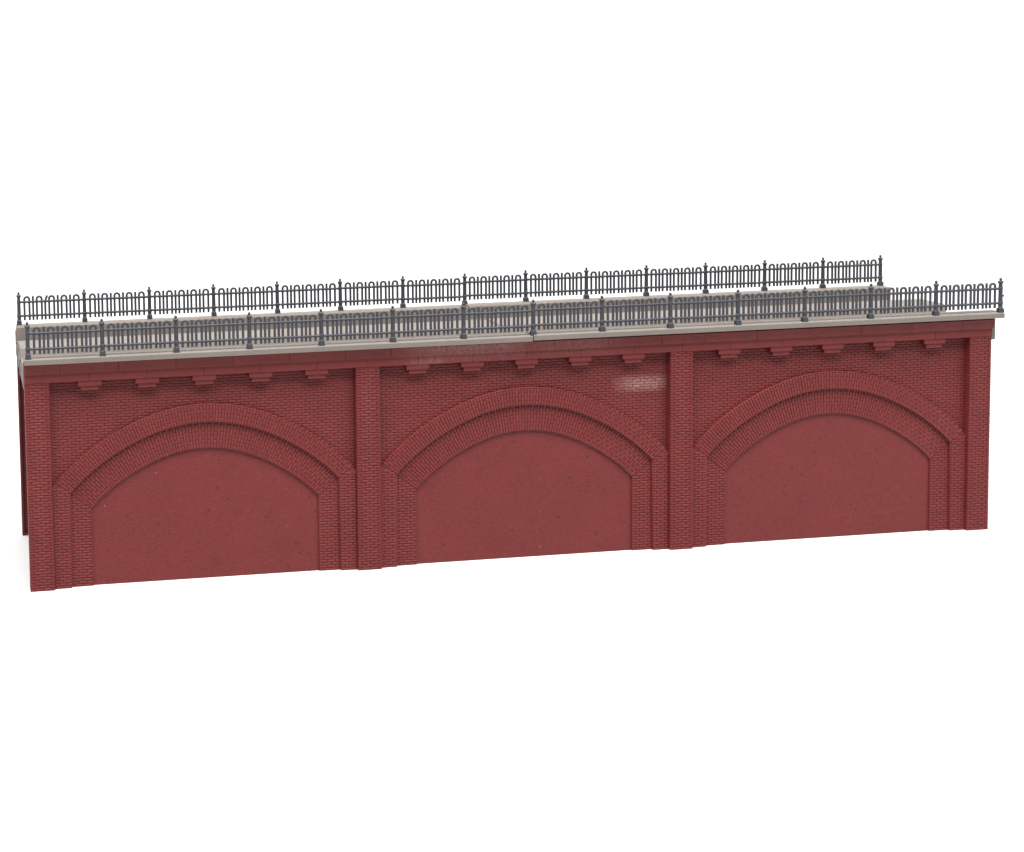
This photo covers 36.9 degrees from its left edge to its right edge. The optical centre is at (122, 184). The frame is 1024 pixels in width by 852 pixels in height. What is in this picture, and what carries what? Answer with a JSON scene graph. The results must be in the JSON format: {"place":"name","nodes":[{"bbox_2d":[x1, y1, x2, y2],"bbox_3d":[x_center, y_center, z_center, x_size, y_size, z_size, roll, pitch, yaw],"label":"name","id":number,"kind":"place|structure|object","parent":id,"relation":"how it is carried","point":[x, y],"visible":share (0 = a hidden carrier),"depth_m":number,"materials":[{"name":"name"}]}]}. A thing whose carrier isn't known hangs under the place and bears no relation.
{"place":"outdoors","nodes":[
{"label":"outdoors","id":0,"kind":"place"},
{"bbox_2d":[0,0,1023,851],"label":"ground","id":1,"kind":"structure","parent":0,"point":[842,694],"depth_m":0.63,"materials":[{"name":"white paper"}]},
{"bbox_2d":[16,336,27,535],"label":"brick wall","id":2,"kind":"structure","parent":1,"relation":"on","point":[23,473],"depth_m":0.58,"materials":[{"name":"red brick"}]},
{"bbox_2d":[15,305,532,388],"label":"bridge deck","id":3,"kind":"structure","parent":2,"relation":"on","point":[213,350],"depth_m":0.55,"materials":[{"name":"grey concrete"}]},
{"bbox_2d":[16,255,883,324],"bbox_3d":[0.142,0.043,0.597,0.371,0.014,0.002,-2,4,-6],"label":"fence","id":4,"kind":"object","parent":3,"relation":"on","point":[465,295],"visible":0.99,"depth_m":0.60,"materials":[{"name":"metal"}]},
{"bbox_2d":[24,278,1003,359],"bbox_3d":[0.150,0.049,0.526,0.372,0.014,0.002,-2,4,-6],"label":"fence","id":5,"kind":"object","parent":3,"relation":"on","point":[670,318],"visible":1,"depth_m":0.53,"materials":[{"name":"metal"}]},
{"bbox_2d":[23,319,994,591],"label":"brick wall","id":6,"kind":"structure","parent":1,"relation":"on","point":[207,467],"depth_m":0.53,"materials":[{"name":"red brick"}]},
{"bbox_2d":[465,285,1004,340],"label":"bridge deck","id":7,"kind":"structure","parent":6,"relation":"on","point":[636,329],"depth_m":0.56,"materials":[{"name":"grey concrete"}]}
]}

